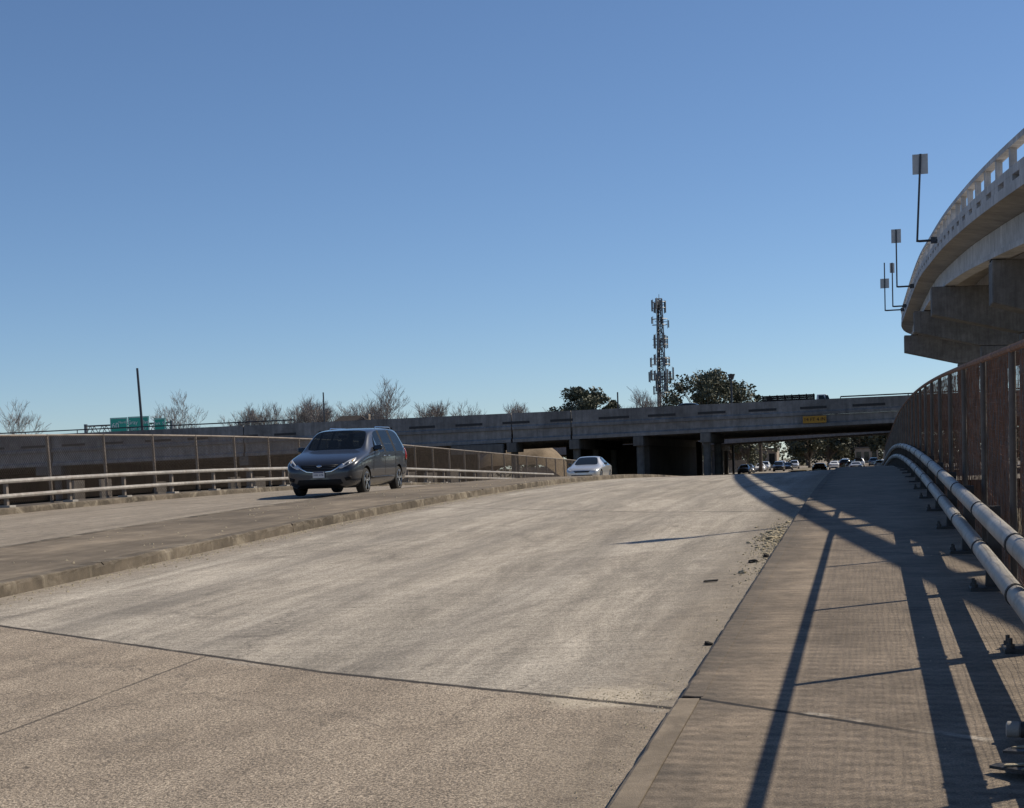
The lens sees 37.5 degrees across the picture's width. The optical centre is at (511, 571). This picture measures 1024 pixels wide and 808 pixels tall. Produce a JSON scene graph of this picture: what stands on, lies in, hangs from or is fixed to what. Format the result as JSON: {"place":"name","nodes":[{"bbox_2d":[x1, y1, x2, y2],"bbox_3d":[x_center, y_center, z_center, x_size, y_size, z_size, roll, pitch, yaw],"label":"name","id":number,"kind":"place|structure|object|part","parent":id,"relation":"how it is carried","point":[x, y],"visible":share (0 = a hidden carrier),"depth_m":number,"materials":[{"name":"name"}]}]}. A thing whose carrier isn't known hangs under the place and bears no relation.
{"place":"outdoors","nodes":[
{"label":"outdoors","id":0,"kind":"place"},
{"bbox_2d":[72,480,84,499],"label":"concrete pillar","id":1,"kind":"structure","parent":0,"point":[77,497],"depth_m":152.70,"materials":[{"name":"grey concrete"}]},
{"bbox_2d":[99,479,111,497],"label":"concrete pillar","id":2,"kind":"structure","parent":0,"point":[103,495],"depth_m":151.88,"materials":[{"name":"grey concrete"}]},
{"bbox_2d":[0,486,278,508],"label":"walkway","id":3,"kind":"structure","parent":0,"point":[32,504],"depth_m":40.88,"materials":[{"name":"concrete"}]},
{"bbox_2d":[0,467,553,507],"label":"guard rail","id":4,"kind":"object","parent":3,"relation":"on","point":[6,495],"visible":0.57,"depth_m":43.97,"materials":[{"name":"grey metal"}]},
{"bbox_2d":[0,434,575,503],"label":"chain link fence","id":5,"kind":"object","parent":3,"relation":"on","point":[153,452],"visible":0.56,"depth_m":47.44,"materials":[{"name":"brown metal"}]},
{"bbox_2d":[154,481,166,493],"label":"concrete pillar","id":6,"kind":"structure","parent":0,"point":[164,491],"depth_m":150.76,"materials":[{"name":"grey concrete"}]},
{"bbox_2d":[228,477,240,488],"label":"concrete pillar","id":7,"kind":"structure","parent":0,"point":[231,487],"depth_m":148.71,"materials":[{"name":"grey concrete"}]},
{"bbox_2d":[252,477,265,486],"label":"concrete pillar","id":8,"kind":"structure","parent":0,"point":[258,483],"depth_m":148.16,"materials":[{"name":"grey concrete"}]},
{"bbox_2d":[0,475,595,579],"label":"median","id":9,"kind":"object","parent":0,"point":[28,559],"visible":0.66,"depth_m":23.49,"materials":[{"name":"concrete"}]},
{"bbox_2d":[403,472,415,481],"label":"concrete pillar","id":10,"kind":"structure","parent":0,"point":[413,479],"depth_m":144.64,"materials":[{"name":"grey concrete"}]},
{"bbox_2d":[0,467,835,807],"bbox_3d":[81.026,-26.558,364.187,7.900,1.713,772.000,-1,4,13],"label":"road","id":11,"kind":"structure","parent":0,"point":[440,655],"depth_m":10.76,"materials":[{"name":"concrete"}]},
{"bbox_2d":[0,476,1010,807],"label":"gravel","id":12,"kind":"structure","parent":11,"relation":"on","point":[778,538],"depth_m":17.78,"materials":[{"name":"grey gravel"}]},
{"bbox_2d":[704,641,712,645],"bbox_3d":[1.318,0.487,10.133,0.066,0.044,0.046,-2,4,7],"label":"rubble chunk","id":13,"kind":"object","parent":11,"relation":"on","point":[706,643],"visible":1,"depth_m":10.12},
{"bbox_2d":[748,559,757,562],"bbox_3d":[2.472,-0.103,15.482,0.100,0.052,0.130,0,4,23],"label":"rubble chunk","id":14,"kind":"object","parent":11,"relation":"on","point":[752,560],"visible":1,"depth_m":15.45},
{"bbox_2d":[766,536,778,539],"bbox_3d":[3.116,-0.394,18.092,0.151,0.069,0.216,0,4,24],"label":"rubble chunk","id":15,"kind":"object","parent":11,"relation":"on","point":[770,537],"visible":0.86,"depth_m":18.04,"materials":[{"name":"concrete"}]},
{"bbox_2d":[811,463,828,470],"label":"sedan","id":16,"kind":"object","parent":11,"relation":"on","point":[818,466],"visible":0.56,"depth_m":181.36,"materials":[{"name":"black paint"}]},
{"bbox_2d":[828,461,838,469],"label":"sedan","id":17,"kind":"object","parent":11,"relation":"on","point":[833,464],"visible":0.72,"depth_m":251.14,"materials":[{"name":"white paint"}]},
{"bbox_2d":[838,459,849,466],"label":"car","id":18,"kind":"object","parent":11,"relation":"on","point":[842,462],"visible":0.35,"depth_m":235.30,"materials":[{"name":"black paint"}]},
{"bbox_2d":[848,461,863,466],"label":"sedan","id":19,"kind":"object","parent":11,"relation":"on","point":[856,464],"visible":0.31,"depth_m":195.14,"materials":[{"name":"silver metal"}]},
{"bbox_2d":[0,461,838,546],"bbox_3d":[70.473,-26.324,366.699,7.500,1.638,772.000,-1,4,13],"label":"carriageway","id":20,"kind":"structure","parent":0,"point":[21,528],"depth_m":33.62,"materials":[{"name":"concrete"}]},
{"bbox_2d":[288,426,406,495],"bbox_3d":[-4.427,-3.021,40.956,2.355,1.793,5.147,-1,5,12],"label":"minivan","id":21,"kind":"object","parent":20,"relation":"on","point":[361,460],"visible":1,"depth_m":39.66,"materials":[{"name":"metal"}]},
{"bbox_3d":[-3.628,-3.510,40.555,0.231,0.585,0.526,-1,5,12],"label":"side window","id":22,"kind":"part","parent":21,"relation":"part of","materials":[{"name":"black glass"}]},
{"bbox_3d":[-3.463,-3.592,41.371,0.241,0.599,0.802,-1,5,12],"label":"side window","id":23,"kind":"part","parent":21,"relation":"part of","materials":[{"name":"black glass"}]},
{"bbox_3d":[-3.259,-3.679,42.361,0.242,0.594,0.850,-1,5,12],"label":"side window","id":24,"kind":"part","parent":21,"relation":"part of","materials":[{"name":"black glass"}]},
{"bbox_2d":[567,456,611,475],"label":"silver sedan","id":25,"kind":"object","parent":20,"relation":"on","point":[589,465],"visible":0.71,"depth_m":80.66,"materials":[{"name":"paint"}]},
{"bbox_2d":[737,464,750,473],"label":"sedan","id":26,"kind":"object","parent":20,"relation":"on","point":[744,468],"visible":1,"depth_m":230.12,"materials":[{"name":"blue paint"}]},
{"bbox_2d":[748,464,754,472],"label":"sedan","id":27,"kind":"object","parent":20,"relation":"on","point":[752,466],"visible":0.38,"depth_m":240.53,"materials":[{"name":"grey paint"}]},
{"bbox_2d":[755,463,766,471],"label":"sedan","id":28,"kind":"object","parent":20,"relation":"on","point":[757,468],"visible":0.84,"depth_m":259.34,"materials":[{"name":"white paint"}]},
{"bbox_2d":[763,461,770,470],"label":"car","id":29,"kind":"object","parent":20,"relation":"on","point":[768,464],"visible":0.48,"depth_m":273.58,"materials":[{"name":"silver metal"}]},
{"bbox_2d":[772,461,784,471],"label":"car","id":30,"kind":"object","parent":20,"relation":"on","point":[778,465],"visible":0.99,"depth_m":250.43,"materials":[{"name":"black paint"}]},
{"bbox_2d":[784,462,792,469],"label":"sedan","id":31,"kind":"object","parent":20,"relation":"on","point":[788,465],"visible":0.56,"depth_m":273.87,"materials":[{"name":"black paint"}]},
{"bbox_2d":[791,460,799,468],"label":"car","id":32,"kind":"object","parent":20,"relation":"on","point":[796,463],"visible":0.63,"depth_m":295.31,"materials":[{"name":"silver metal"}]},
{"bbox_2d":[424,473,436,482],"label":"concrete pillar","id":33,"kind":"structure","parent":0,"point":[431,478],"depth_m":144.06,"materials":[{"name":"grey concrete"}]},
{"bbox_2d":[447,469,459,482],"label":"concrete pillar","id":34,"kind":"structure","parent":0,"point":[454,480],"depth_m":143.52,"materials":[{"name":"grey concrete"}]},
{"bbox_2d":[477,470,490,480],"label":"concrete pillar","id":35,"kind":"structure","parent":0,"point":[483,475],"depth_m":142.79,"materials":[{"name":"grey concrete"}]},
{"bbox_2d":[0,456,1021,534],"bbox_3d":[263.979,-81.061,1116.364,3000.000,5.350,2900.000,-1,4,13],"label":"ground","id":36,"kind":"structure","parent":0,"point":[43,501],"depth_m":186.21,"materials":[{"name":"grey plant"}]},
{"bbox_2d":[0,400,50,433],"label":"bare tree","id":37,"kind":"object","parent":36,"relation":"on","point":[20,427],"visible":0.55,"depth_m":276.62,"materials":[{"name":"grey plant"}]},
{"bbox_2d":[84,420,173,432],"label":"sign gantry","id":38,"kind":"object","parent":36,"relation":"on","point":[86,426],"visible":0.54,"depth_m":231.68,"materials":[{"name":"metal"}]},
{"bbox_2d":[110,417,127,431],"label":"guide sign","id":39,"kind":"object","parent":38,"relation":"attached to","point":[119,422],"visible":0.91,"depth_m":230.43,"materials":[{"name":"green metal"}]},
{"bbox_2d":[128,416,149,430],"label":"guide sign","id":40,"kind":"object","parent":38,"relation":"attached to","point":[133,421],"visible":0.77,"depth_m":229.73,"materials":[{"name":"green metal"}]},
{"bbox_2d":[154,418,165,429],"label":"guide sign","id":41,"kind":"object","parent":38,"relation":"attached to","point":[159,421],"visible":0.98,"depth_m":228.89,"materials":[{"name":"green metal"}]},
{"bbox_2d":[136,368,143,429],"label":"utility pole","id":42,"kind":"object","parent":36,"relation":"on","point":[139,398],"visible":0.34,"depth_m":225.38,"materials":[{"name":"grey metal"}]},
{"bbox_2d":[149,389,210,428],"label":"bare tree","id":43,"kind":"object","parent":36,"relation":"on","point":[176,417],"visible":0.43,"depth_m":266.98,"materials":[{"name":"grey plant"}]},
{"bbox_2d":[217,403,258,425],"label":"bare tree","id":44,"kind":"object","parent":36,"relation":"on","point":[245,419],"visible":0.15,"depth_m":269.09,"materials":[{"name":"grey plant"}]},
{"bbox_2d":[231,401,274,425],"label":"bare tree","id":45,"kind":"object","parent":36,"relation":"on","point":[252,414],"visible":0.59,"depth_m":265.57,"materials":[{"name":"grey plant"}]},
{"bbox_2d":[254,402,292,424],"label":"bare tree","id":46,"kind":"object","parent":36,"relation":"on","point":[276,415],"visible":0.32,"depth_m":265.89,"materials":[{"name":"grey plant"}]},
{"bbox_2d":[288,398,334,422],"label":"bare tree","id":47,"kind":"object","parent":36,"relation":"on","point":[297,408],"visible":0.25,"depth_m":266.09,"materials":[{"name":"grey plant"}]},
{"bbox_2d":[282,395,348,423],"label":"bare tree","id":48,"kind":"object","parent":36,"relation":"on","point":[313,418],"visible":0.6,"depth_m":262.63,"materials":[{"name":"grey plant"}]},
{"bbox_2d":[323,392,324,421],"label":"utility pole","id":49,"kind":"object","parent":36,"relation":"on","point":[323,407],"visible":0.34,"depth_m":252.60,"materials":[{"name":"grey metal"}]},
{"bbox_2d":[0,442,702,500],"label":"retaining wall","id":50,"kind":"structure","parent":36,"relation":"on","point":[627,459],"depth_m":207.49,"materials":[{"name":"concrete"}]},
{"bbox_2d":[335,414,370,420],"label":"house","id":51,"kind":"structure","parent":36,"relation":"on","point":[351,418],"depth_m":258.42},
{"bbox_2d":[323,394,383,420],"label":"bare tree","id":52,"kind":"object","parent":36,"relation":"on","point":[344,410],"visible":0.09,"depth_m":269.14,"materials":[{"name":"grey plant"}]},
{"bbox_2d":[338,376,411,419],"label":"bare tree","id":53,"kind":"object","parent":36,"relation":"on","point":[383,406],"visible":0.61,"depth_m":257.76,"materials":[{"name":"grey plant"}]},
{"bbox_2d":[353,403,399,419],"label":"bare tree","id":54,"kind":"object","parent":36,"relation":"on","point":[381,415],"visible":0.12,"depth_m":267.53,"materials":[{"name":"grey plant"}]},
{"bbox_2d":[410,399,453,417],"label":"bare tree","id":55,"kind":"object","parent":36,"relation":"on","point":[439,412],"visible":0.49,"depth_m":261.47,"materials":[{"name":"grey plant"}]},
{"bbox_2d":[450,401,486,415],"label":"bare tree","id":56,"kind":"object","parent":36,"relation":"on","point":[461,414],"visible":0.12,"depth_m":263.18,"materials":[{"name":"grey plant"}]},
{"bbox_2d":[0,388,1019,500],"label":"freeway overpass","id":57,"kind":"object","parent":36,"relation":"on","point":[596,431],"visible":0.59,"depth_m":152.74,"materials":[{"name":"concrete"}]},
{"bbox_2d":[677,403,698,405],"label":"sedan","id":58,"kind":"object","parent":57,"relation":"on","point":[687,404],"visible":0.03,"depth_m":149.98,"materials":[{"name":"black paint"}]},
{"bbox_2d":[761,393,828,401],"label":"rack truck","id":59,"kind":"object","parent":57,"relation":"on","point":[792,397],"visible":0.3,"depth_m":148.04,"materials":[{"name":"white paint"}]},
{"bbox_2d":[803,416,825,422],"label":"clearance sign","id":60,"kind":"object","parent":57,"relation":"attached to","point":[814,419],"visible":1,"depth_m":144.12,"materials":[{"name":"yellow metal"}]},
{"bbox_2d":[503,402,527,477],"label":"bare tree","id":61,"kind":"object","parent":36,"relation":"on","point":[516,410],"visible":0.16,"depth_m":268.27,"materials":[{"name":"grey plant"}]},
{"bbox_2d":[480,448,566,475],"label":"earth mound","id":62,"kind":"object","parent":36,"relation":"on","point":[548,452],"visible":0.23,"depth_m":205.76,"materials":[{"name":"beige soil"}]},
{"bbox_2d":[547,386,620,417],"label":"evergreen tree","id":63,"kind":"object","parent":36,"relation":"on","point":[581,398],"visible":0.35,"depth_m":251.27,"materials":[{"name":"green plant"}]},
{"bbox_2d":[609,399,620,408],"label":"evergreen tree","id":64,"kind":"object","parent":36,"relation":"on","point":[613,401],"visible":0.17,"depth_m":252.42,"materials":[{"name":"green plant"}]},
{"bbox_2d":[522,459,745,477],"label":"board fence","id":65,"kind":"object","parent":36,"relation":"on","point":[738,463],"visible":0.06,"depth_m":259.97,"materials":[{"name":"brown wood"}]},
{"bbox_2d":[621,387,665,407],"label":"bare tree","id":66,"kind":"object","parent":36,"relation":"on","point":[647,402],"visible":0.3,"depth_m":255.78,"materials":[{"name":"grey plant"}]},
{"bbox_2d":[648,297,673,405],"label":"antenna tower","id":67,"kind":"structure","parent":36,"relation":"on","point":[662,342],"depth_m":260.54,"materials":[{"name":"metal"}]},
{"bbox_2d":[644,445,696,475],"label":"side wall","id":68,"kind":"structure","parent":36,"relation":"on","point":[671,460],"depth_m":167.59,"materials":[{"name":"concrete"}]},
{"bbox_2d":[663,367,756,405],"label":"evergreen tree","id":69,"kind":"object","parent":36,"relation":"on","point":[708,387],"visible":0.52,"depth_m":248.94,"materials":[{"name":"green plant"}]},
{"bbox_2d":[727,374,734,473],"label":"light pole","id":70,"kind":"object","parent":36,"relation":"on","point":[730,376],"visible":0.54,"depth_m":233.02,"materials":[{"name":"grey metal"}]},
{"bbox_2d":[723,450,756,460],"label":"street tree","id":71,"kind":"object","parent":36,"relation":"on","point":[752,455],"visible":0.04,"depth_m":296.69,"materials":[{"name":"green plant"}]},
{"bbox_2d":[729,444,755,459],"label":"street tree","id":72,"kind":"object","parent":36,"relation":"on","point":[738,454],"visible":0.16,"depth_m":264.00,"materials":[{"name":"green plant"}]},
{"bbox_2d":[739,444,750,463],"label":"bare tree","id":73,"kind":"object","parent":36,"relation":"on","point":[744,452],"visible":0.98,"depth_m":254.50,"materials":[{"name":"brown plant"}]},
{"bbox_2d":[480,424,1019,474],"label":"second overpass","id":74,"kind":"object","parent":36,"relation":"on","point":[561,451],"visible":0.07,"depth_m":215.77,"materials":[{"name":"concrete"}]},
{"bbox_2d":[743,394,762,471],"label":"evergreen tree","id":75,"kind":"object","parent":36,"relation":"on","point":[757,398],"visible":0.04,"depth_m":258.17,"materials":[{"name":"green plant"}]},
{"bbox_2d":[495,427,1020,475],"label":"wood","id":76,"kind":"object","parent":36,"relation":"on","point":[802,461],"visible":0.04,"depth_m":403.54,"materials":[{"name":"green plant"}]},
{"bbox_2d":[755,448,779,467],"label":"shop building","id":77,"kind":"structure","parent":36,"relation":"on","point":[772,457],"depth_m":346.64,"materials":[{"name":"beige concrete"}]},
{"bbox_2d":[769,453,774,464],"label":"window","id":78,"kind":"structure","parent":77,"relation":"in","point":[771,456],"depth_m":346.58,"materials":[{"name":"black glass"}]},
{"bbox_2d":[814,437,850,465],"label":"street tree","id":79,"kind":"object","parent":36,"relation":"on","point":[838,446],"visible":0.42,"depth_m":320.79,"materials":[{"name":"green plant"}]},
{"bbox_2d":[846,436,871,454],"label":"street tree","id":80,"kind":"object","parent":36,"relation":"on","point":[862,441],"visible":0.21,"depth_m":407.22,"materials":[{"name":"green plant"}]},
{"bbox_2d":[854,447,878,462],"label":"shop building","id":81,"kind":"structure","parent":36,"relation":"on","point":[866,454],"depth_m":399.97,"materials":[{"name":"grey concrete"}]},
{"bbox_2d":[864,452,868,460],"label":"window","id":82,"kind":"structure","parent":81,"relation":"in","point":[866,454],"depth_m":399.88,"materials":[{"name":"black glass"}]},
{"bbox_2d":[866,435,886,451],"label":"street tree","id":83,"kind":"object","parent":36,"relation":"on","point":[875,442],"visible":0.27,"depth_m":288.84,"materials":[{"name":"green plant"}]},
{"bbox_2d":[901,128,1023,535],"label":"flyover ramp","id":84,"kind":"structure","parent":36,"relation":"on","point":[964,300],"depth_m":81.17,"materials":[{"name":"concrete"}]},
{"bbox_2d":[880,263,903,310],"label":"bracket sign","id":85,"kind":"object","parent":84,"relation":"attached to","point":[884,283],"visible":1,"depth_m":129.66,"materials":[{"name":"grey metal"}]},
{"bbox_2d":[890,263,906,307],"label":"bracket sign","id":86,"kind":"object","parent":84,"relation":"attached to","point":[892,270],"visible":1,"depth_m":122.72,"materials":[{"name":"grey metal"}]},
{"bbox_2d":[891,229,913,287],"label":"bracket sign","id":87,"kind":"object","parent":84,"relation":"attached to","point":[896,236],"visible":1,"depth_m":105.27,"materials":[{"name":"grey metal"}]},
{"bbox_2d":[912,153,936,243],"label":"bracket sign","id":88,"kind":"object","parent":84,"relation":"attached to","point":[919,164],"visible":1,"depth_m":72.27,"materials":[{"name":"grey metal"}]},
{"bbox_2d":[0,0,1023,468],"label":"sky","id":89,"kind":"structure","parent":0,"point":[232,204],"materials":[{"name":"blue"}]},
{"bbox_2d":[790,464,826,470],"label":"grass median","id":90,"kind":"object","parent":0,"point":[804,469],"depth_m":245.34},
{"bbox_2d":[787,439,825,467],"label":"street tree","id":91,"kind":"object","parent":90,"relation":"on","point":[804,449],"visible":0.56,"depth_m":278.15,"materials":[{"name":"green plant"}]},
{"bbox_2d":[639,463,1023,807],"bbox_3d":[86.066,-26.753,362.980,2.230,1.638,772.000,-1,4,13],"label":"sidewalk","id":92,"kind":"structure","parent":0,"point":[957,702],"depth_m":8.22,"materials":[{"name":"concrete"}]},
{"bbox_2d":[881,443,1023,653],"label":"bridge railing","id":93,"kind":"object","parent":92,"relation":"on","point":[915,462],"visible":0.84,"depth_m":12.31,"materials":[{"name":"metal"}]},
{"bbox_2d":[885,339,1023,585],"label":"fence","id":94,"kind":"object","parent":92,"relation":"on","point":[905,426],"visible":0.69,"depth_m":16.02,"materials":[{"name":"metal"}]},
{"bbox_2d":[989,745,1023,773],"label":"broken bracket","id":95,"kind":"object","parent":92,"relation":"on","point":[1015,767],"visible":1,"depth_m":6.03,"materials":[{"name":"metal"}]},
{"bbox_2d":[1006,721,1023,737],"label":"pipe stub","id":96,"kind":"object","parent":92,"relation":"on","point":[1014,729],"visible":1,"depth_m":6.58,"materials":[{"name":"metal"}]},
{"bbox_2d":[703,459,1019,479],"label":"pavement","id":97,"kind":"structure","parent":0,"point":[945,469],"depth_m":206.21,"materials":[{"name":"concrete"}]},
{"bbox_2d":[868,457,877,465],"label":"car","id":98,"kind":"object","parent":97,"relation":"on","point":[871,461],"visible":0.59,"depth_m":286.64,"materials":[{"name":"grey paint"}]},
{"bbox_2d":[873,460,882,465],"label":"sedan","id":99,"kind":"object","parent":97,"relation":"on","point":[878,463],"visible":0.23,"depth_m":214.88,"materials":[{"name":"white paint"}]},
{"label":"bridge slab","id":100,"kind":"structure","parent":0,"visible":0},
{"bbox_2d":[0,482,443,514],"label":"kerb","id":101,"kind":"structure","parent":100,"relation":"on","point":[33,508],"depth_m":41.61,"materials":[{"name":"concrete"}]},
{"bbox_2d":[0,477,533,548],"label":"curb","id":102,"kind":"structure","parent":100,"relation":"on","point":[44,540],"depth_m":26.63,"materials":[{"name":"concrete"}]},
{"bbox_2d":[0,474,674,597],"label":"median kerb","id":103,"kind":"structure","parent":100,"relation":"on","point":[29,582],"depth_m":21.57,"materials":[{"name":"concrete"}]},
{"bbox_2d":[607,698,698,807],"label":"sidewalk kerb","id":104,"kind":"structure","parent":100,"relation":"on","point":[634,788],"depth_m":6.59,"materials":[{"name":"concrete"}]},
{"bbox_2d":[681,467,840,699],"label":"sidewalk kerb","id":105,"kind":"structure","parent":100,"relation":"on","point":[702,679],"depth_m":10.94,"materials":[{"name":"concrete"}]}
]}

